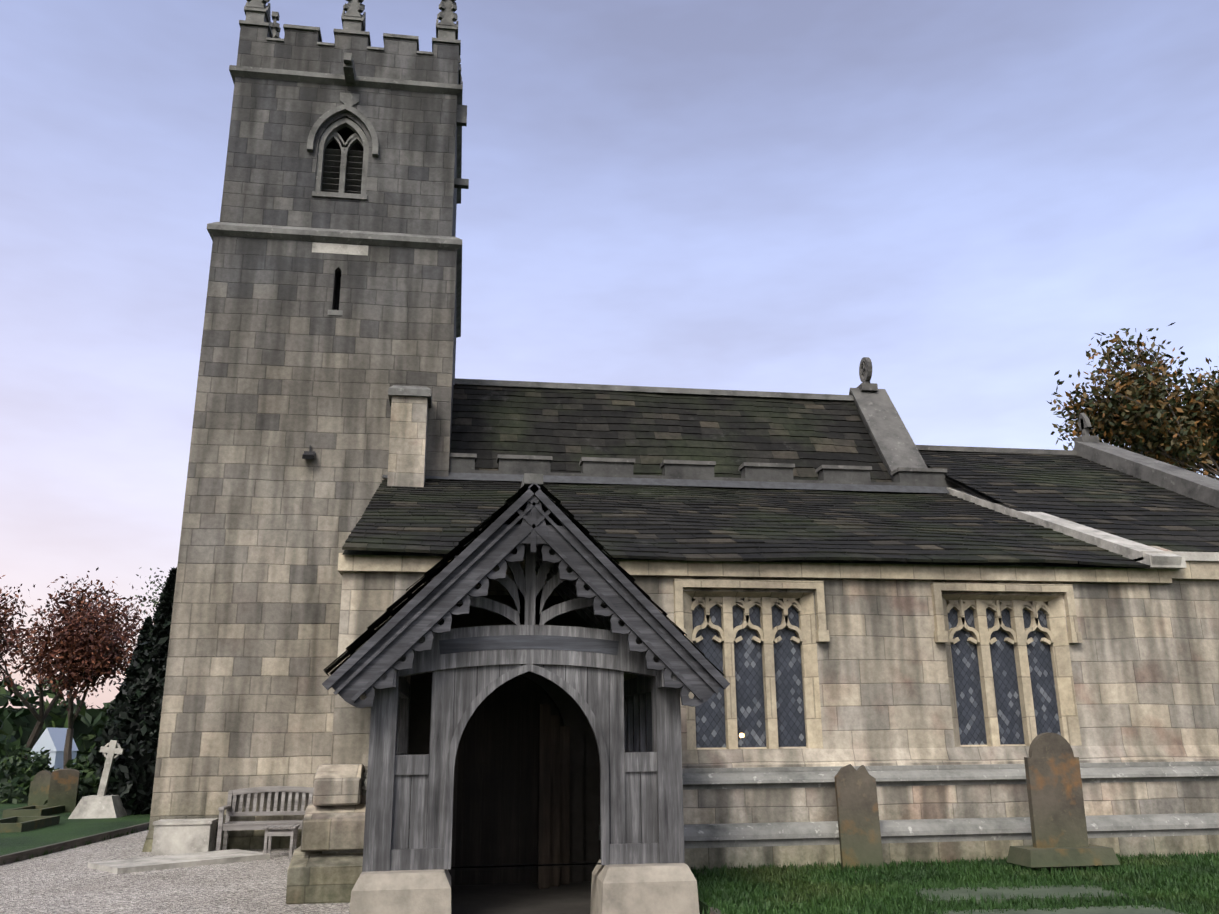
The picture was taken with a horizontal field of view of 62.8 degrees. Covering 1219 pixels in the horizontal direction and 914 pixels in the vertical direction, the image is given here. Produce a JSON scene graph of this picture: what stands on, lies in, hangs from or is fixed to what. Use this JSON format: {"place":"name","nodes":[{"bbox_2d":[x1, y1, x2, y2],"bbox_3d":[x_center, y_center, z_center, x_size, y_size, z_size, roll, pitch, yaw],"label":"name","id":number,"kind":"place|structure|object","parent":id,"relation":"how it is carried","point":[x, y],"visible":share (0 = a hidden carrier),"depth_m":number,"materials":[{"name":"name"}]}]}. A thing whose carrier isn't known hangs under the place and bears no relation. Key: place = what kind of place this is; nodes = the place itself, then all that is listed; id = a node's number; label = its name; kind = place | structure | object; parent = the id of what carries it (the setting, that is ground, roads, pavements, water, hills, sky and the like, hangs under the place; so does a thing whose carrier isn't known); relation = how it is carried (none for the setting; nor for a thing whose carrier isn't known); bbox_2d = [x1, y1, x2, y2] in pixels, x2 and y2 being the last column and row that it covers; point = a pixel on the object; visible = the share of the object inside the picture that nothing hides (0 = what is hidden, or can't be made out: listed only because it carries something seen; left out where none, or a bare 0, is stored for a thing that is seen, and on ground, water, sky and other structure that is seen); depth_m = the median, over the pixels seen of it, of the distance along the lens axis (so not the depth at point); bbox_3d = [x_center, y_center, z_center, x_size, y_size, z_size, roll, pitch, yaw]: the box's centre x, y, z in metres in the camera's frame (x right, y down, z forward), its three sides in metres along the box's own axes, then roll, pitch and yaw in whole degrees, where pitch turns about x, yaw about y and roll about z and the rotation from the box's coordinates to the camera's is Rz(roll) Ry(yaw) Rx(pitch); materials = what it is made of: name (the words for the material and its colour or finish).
{"place":"outdoors","nodes":[
{"label":"outdoors","id":0,"kind":"place"},
{"bbox_2d":[0,803,149,855],"bbox_3d":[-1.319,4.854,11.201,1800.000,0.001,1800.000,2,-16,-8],"label":"ground grass","id":1,"kind":"structure","parent":0,"point":[65,829],"depth_m":18.97,"materials":[{"name":"green plant"}]},
{"bbox_2d":[0,713,16,758],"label":"hedge","id":2,"kind":"object","parent":1,"relation":"on","point":[6,722],"visible":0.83,"depth_m":48.70,"materials":[{"name":"green plant"}]},
{"bbox_2d":[0,744,59,803],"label":"shrub","id":3,"kind":"object","parent":1,"relation":"on","point":[17,777],"visible":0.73,"depth_m":27.70,"materials":[{"name":"green plant"}]},
{"bbox_2d":[0,805,64,832],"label":"kerbed graves","id":4,"kind":"object","parent":1,"relation":"on","point":[23,819],"visible":0.94,"depth_m":20.33,"materials":[{"name":"stone"}]},
{"bbox_2d":[27,770,50,805],"bbox_3d":[-14.987,8.748,26.364,0.600,0.885,0.120,-1,-16,1],"label":"headstone","id":5,"kind":"object","parent":1,"relation":"on","point":[39,788],"visible":0.77,"depth_m":26.30,"materials":[{"name":"stone"}]},
{"bbox_2d":[31,728,77,770],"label":"greenhouse","id":6,"kind":"object","parent":1,"relation":"on","point":[52,740],"visible":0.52,"depth_m":52.00,"materials":[{"name":"white glass"}]},
{"bbox_2d":[0,671,115,761],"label":"hedge","id":7,"kind":"object","parent":1,"relation":"on","point":[88,725],"visible":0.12,"depth_m":70.57,"materials":[{"name":"green plant"}]},
{"bbox_2d":[47,768,79,811],"bbox_3d":[-13.062,7.979,23.868,0.600,1.011,0.288,6,-17,-23],"label":"headstone","id":8,"kind":"object","parent":1,"relation":"on","point":[63,787],"visible":0.9,"depth_m":23.81,"materials":[{"name":"stone"}]},
{"bbox_2d":[0,585,133,758],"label":"tree","id":9,"kind":"object","parent":1,"relation":"on","point":[41,716],"visible":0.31,"depth_m":33.33,"materials":[{"name":"brown plant"}]},
{"bbox_2d":[0,567,153,700],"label":"russet tree leaves","id":10,"kind":"object","parent":9,"relation":"on","point":[6,627],"visible":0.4,"depth_m":32.65,"materials":[{"name":"brown plant"}]},
{"bbox_2d":[21,601,129,768],"bbox_3d":[-15.746,7.041,29.110,2.774,5.702,2.001,2,-16,-8],"label":"tree","id":11,"kind":"object","parent":1,"relation":"on","point":[68,746],"visible":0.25,"depth_m":29.43,"materials":[{"name":"brown plant"}]},
{"bbox_2d":[0,577,140,711],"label":"russet tree leaves","id":12,"kind":"object","parent":11,"relation":"attached to","point":[97,642],"visible":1,"depth_m":28.95,"materials":[{"name":"brown plant"}]},
{"bbox_2d":[3,826,148,864],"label":"fringe grass","id":13,"kind":"structure","parent":1,"relation":"on","point":[89,842],"depth_m":16.35,"materials":[{"name":"green plant"}]},
{"bbox_2d":[44,746,110,805],"bbox_3d":[-12.942,8.065,24.881,1.748,1.634,1.727,-9,-18,27],"label":"shrub","id":14,"kind":"object","parent":1,"relation":"on","point":[88,784],"visible":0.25,"depth_m":24.49,"materials":[{"name":"green plant"}]},
{"bbox_2d":[68,740,126,818],"bbox_3d":[-11.378,7.218,22.419,1.000,1.650,0.800,2,-16,-8],"label":"grave cross","id":15,"kind":"object","parent":1,"relation":"on","point":[101,804],"visible":1,"depth_m":22.08,"materials":[{"name":"grey stone"}]},
{"bbox_2d":[88,616,153,795],"bbox_3d":[-11.705,6.415,24.922,2.017,4.857,1.870,2,-16,-8],"label":"yew","id":16,"kind":"object","parent":1,"relation":"on","point":[142,636],"visible":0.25,"depth_m":24.59,"materials":[{"name":"green plant"}]},
{"bbox_2d":[102,567,176,814],"bbox_3d":[-10.739,5.593,24.076,2.262,5.954,2.114,2,-16,-8],"label":"yew","id":17,"kind":"object","parent":1,"relation":"on","point":[135,788],"visible":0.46,"depth_m":23.41,"materials":[{"name":"green plant"}]},
{"bbox_2d":[138,653,167,792],"bbox_3d":[-9.661,5.193,23.699,2.360,6.484,2.232,2,-16,-8],"label":"yew","id":18,"kind":"object","parent":1,"relation":"on","point":[150,748],"depth_m":22.71,"materials":[{"name":"green plant"}]},
{"bbox_2d":[142,24,458,851],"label":"tower","id":19,"kind":"structure","parent":1,"relation":"on","point":[290,372],"depth_m":17.48,"materials":[{"name":"stone"}]},
{"bbox_2d":[302,445,315,458],"bbox_3d":[-5.153,-0.080,17.132,0.200,0.281,0.208,2,-16,-8],"label":"security light","id":20,"kind":"object","parent":19,"relation":"attached to","point":[309,454],"visible":1,"depth_m":17.06,"materials":[{"name":"black metal"}]},
{"bbox_2d":[207,0,468,337],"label":"tower stone trim","id":21,"kind":"structure","parent":19,"relation":"attached to","point":[258,13],"depth_m":19.11,"materials":[{"name":"grey stone"}]},
{"bbox_2d":[312,242,367,255],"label":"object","id":22,"kind":"structure","parent":19,"relation":"attached to","point":[339,248],"depth_m":18.32,"materials":[{"name":"grey stone"}]},
{"bbox_2d":[321,128,363,309],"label":"belfry louvres","id":23,"kind":"object","parent":19,"relation":"attached to","point":[331,168],"depth_m":19.11,"materials":[{"name":"black"}]},
{"bbox_2d":[387,396,427,487],"bbox_3d":[-3.474,-0.145,17.215,0.600,1.700,0.578,2,-16,-8],"label":"chimney stack","id":24,"kind":"object","parent":19,"relation":"attached to","point":[407,444],"visible":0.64,"depth_m":16.95,"materials":[{"name":"beige stone"}]},
{"bbox_2d":[388,385,431,407],"bbox_3d":[-3.478,-1.068,17.442,0.720,0.200,0.640,2,-16,-8],"label":"chimney cap","id":25,"kind":"object","parent":24,"relation":"on","point":[410,391],"visible":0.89,"depth_m":17.15,"materials":[{"name":"grey stone"}]},
{"bbox_2d":[0,822,724,913],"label":"timber edging","id":26,"kind":"object","parent":1,"relation":"on","point":[39,851],"visible":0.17,"depth_m":15.57,"materials":[{"name":"wood"}]},
{"bbox_2d":[331,528,1218,763],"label":"aisle walls","id":27,"kind":"structure","parent":1,"relation":"on","point":[1144,657],"depth_m":12.76,"materials":[{"name":"beige stone"}]},
{"bbox_2d":[286,764,365,903],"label":"stone buttress","id":28,"kind":"structure","parent":27,"relation":"attached to","point":[334,818],"depth_m":10.60,"materials":[{"name":"beige stone"}]},
{"bbox_2d":[448,672,582,885],"bbox_3d":[-1.130,3.598,11.562,1.640,2.510,0.120,2,-16,-8],"label":"door surround","id":29,"kind":"object","parent":27,"relation":"attached to","point":[562,699],"visible":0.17,"depth_m":11.56,"materials":[{"name":"wood"}]},
{"bbox_2d":[454,676,563,884],"bbox_3d":[-1.130,3.701,11.541,1.240,2.300,0.065,2,-16,-8],"label":"church door","id":30,"kind":"structure","parent":29,"relation":"attached to","point":[497,819],"depth_m":11.47,"materials":[{"name":"brown wood"}]},
{"bbox_2d":[538,704,569,888],"bbox_3d":[-0.619,3.790,11.241,0.114,1.940,0.473,-11,-19,34],"label":"door","id":31,"kind":"structure","parent":29,"relation":"attached to","point":[554,798],"depth_m":11.20,"materials":[{"name":"brown wood"}]},
{"bbox_2d":[342,479,1151,567],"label":"aisle roof","id":32,"kind":"structure","parent":27,"relation":"on","point":[617,521],"depth_m":14.51,"materials":[{"name":"grey tile"}]},
{"bbox_2d":[382,472,948,492],"bbox_3d":[1.232,0.465,18.122,10.470,0.165,0.184,2,-16,-8],"label":"roof flashing","id":33,"kind":"object","parent":32,"relation":"on","point":[674,482],"visible":0.71,"depth_m":18.15,"materials":[{"name":"grey metal"}]},
{"bbox_2d":[947,488,1218,569],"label":"roof coping","id":34,"kind":"object","parent":32,"relation":"on","point":[1154,558],"visible":0.68,"depth_m":14.37,"materials":[{"name":"grey stone"}]},
{"bbox_2d":[338,553,1218,749],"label":"aisle trim","id":35,"kind":"structure","parent":27,"relation":"attached to","point":[1059,638],"depth_m":12.71,"materials":[{"name":"beige stone"}]},
{"bbox_2d":[692,599,1060,747],"bbox_3d":[3.427,2.740,12.741,4.880,1.920,0.001,2,-16,-8],"label":"window glass","id":36,"kind":"object","parent":27,"relation":"in","point":[710,721],"visible":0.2,"depth_m":12.69,"materials":[{"name":"grey glass"}]},
{"bbox_2d":[135,568,165,613],"bbox_3d":[-13.568,7.401,34.167,4.989,7.713,5.991,-12,-19,35],"label":"tree behind yews","id":37,"kind":"object","parent":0,"point":[154,602],"depth_m":34.05,"materials":[{"name":"plant"}]},
{"bbox_2d":[0,830,349,913],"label":"gravel path","id":38,"kind":"structure","parent":0,"point":[67,881],"depth_m":11.60,"materials":[{"name":"grey gravel"}]},
{"bbox_2d":[151,818,218,854],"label":"stone plinth","id":39,"kind":"structure","parent":38,"relation":"on","point":[176,836],"depth_m":14.91,"materials":[{"name":"grey stone"}]},
{"bbox_2d":[216,786,313,850],"bbox_3d":[-5.176,5.548,15.296,1.470,0.930,0.610,2,-16,-8],"label":"bench","id":40,"kind":"object","parent":38,"relation":"on","point":[227,826],"visible":0.71,"depth_m":15.51,"materials":[{"name":"grey wood"}]},
{"bbox_2d":[263,824,299,857],"bbox_3d":[-4.781,5.588,14.501,0.455,0.420,0.460,2,-16,-8],"label":"small table","id":41,"kind":"object","parent":38,"relation":"on","point":[282,830],"visible":0.94,"depth_m":14.37,"materials":[{"name":"grey wood"}]},
{"bbox_2d":[362,545,684,871],"bbox_3d":[-0.938,2.373,10.518,3.553,3.406,3.140,2,-16,-8],"label":"porch frame","id":42,"kind":"object","parent":38,"relation":"on","point":[635,724],"visible":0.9,"depth_m":9.20,"materials":[{"name":"grey wood"}]},
{"bbox_2d":[408,595,600,913],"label":"porch interior","id":43,"kind":"object","parent":42,"relation":"in","point":[532,898],"visible":0.17,"depth_m":11.49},
{"bbox_2d":[324,485,723,676],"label":"porch roof","id":44,"kind":"structure","parent":42,"relation":"on","point":[394,608],"depth_m":9.47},
{"bbox_2d":[322,483,729,707],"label":"porch bargeboards","id":45,"kind":"object","parent":44,"relation":"attached to","point":[533,516],"visible":1,"depth_m":9.21,"materials":[{"name":"grey wood"}]},
{"bbox_2d":[349,859,699,913],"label":"porch plinths","id":46,"kind":"object","parent":38,"relation":"on","point":[662,888],"visible":0.71,"depth_m":8.61,"materials":[{"name":"beige stone"}]},
{"bbox_2d":[88,849,269,873],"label":"stone slab","id":47,"kind":"structure","parent":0,"point":[121,866],"depth_m":13.56,"materials":[{"name":"grey stone"}]},
{"bbox_2d":[521,473,542,495],"bbox_3d":[-0.972,0.657,11.130,0.180,0.100,3.380,2,-16,-8],"label":"ridge tile","id":48,"kind":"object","parent":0,"point":[529,479],"depth_m":9.53,"materials":[{"name":"grey stone"}]},
{"bbox_2d":[0,0,1218,708],"label":"sky","id":49,"kind":"structure","parent":0,"point":[956,197],"materials":[{"name":"blue"}]},
{"bbox_2d":[449,394,962,494],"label":"nave walls","id":50,"kind":"structure","parent":0,"point":[669,471],"depth_m":18.33,"materials":[{"name":"grey stone"}]},
{"bbox_2d":[449,385,891,481],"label":"nave roof","id":51,"kind":"structure","parent":50,"relation":"on","point":[568,429],"depth_m":19.81,"materials":[{"name":"grey tile"}]},
{"bbox_2d":[454,378,854,400],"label":"nave ridge stones","id":52,"kind":"object","parent":51,"relation":"on","point":[665,390],"visible":0.71,"depth_m":20.77,"materials":[{"name":"grey stone"}]},
{"bbox_2d":[449,357,946,478],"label":"nave copings","id":53,"kind":"object","parent":50,"relation":"on","point":[897,447],"visible":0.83,"depth_m":20.06,"materials":[{"name":"grey stone"}]},
{"bbox_2d":[322,745,1218,870],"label":"stone plinth","id":54,"kind":"object","parent":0,"point":[753,805],"visible":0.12,"depth_m":12.00,"materials":[{"name":"beige stone"}]},
{"bbox_2d":[690,850,1218,913],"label":"raised lawn","id":55,"kind":"structure","parent":0,"point":[702,903],"depth_m":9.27,"materials":[{"name":"green plant"}]},
{"bbox_2d":[696,858,1168,875],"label":"soil strips","id":56,"kind":"object","parent":55,"relation":"on","point":[1063,868],"depth_m":11.17,"materials":[{"name":"brown soil"}]},
{"bbox_2d":[834,764,882,869],"bbox_3d":[2.844,4.117,11.403,0.460,1.162,0.136,0,-16,-3],"label":"headstone","id":57,"kind":"object","parent":56,"relation":"on","point":[858,818],"visible":0.88,"depth_m":11.37,"materials":[{"name":"stone"}]},
{"bbox_2d":[909,885,1185,913],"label":"ledger slabs","id":58,"kind":"structure","parent":55,"relation":"on","point":[1029,891],"depth_m":9.09,"materials":[{"name":"stone"}]},
{"bbox_2d":[1007,732,1119,866],"bbox_3d":[5.001,3.818,11.213,1.050,1.396,0.500,2,-16,-8],"label":"headstone","id":59,"kind":"object","parent":55,"relation":"on","point":[1056,805],"visible":1,"depth_m":11.12,"materials":[{"name":"stone"}]},
{"bbox_2d":[919,451,1218,551],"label":"roof","id":60,"kind":"structure","parent":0,"point":[1083,491],"depth_m":17.93,"materials":[{"name":"grey tile"}]},
{"bbox_2d":[916,413,1218,507],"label":"roof coping","id":61,"kind":"object","parent":60,"relation":"on","point":[1191,484],"visible":0.92,"depth_m":20.28,"materials":[{"name":"grey stone"}]},
{"bbox_2d":[1047,322,1218,479],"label":"autumn tree","id":62,"kind":"object","parent":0,"point":[1113,432],"depth_m":43.42,"materials":[{"name":"brown plant"}]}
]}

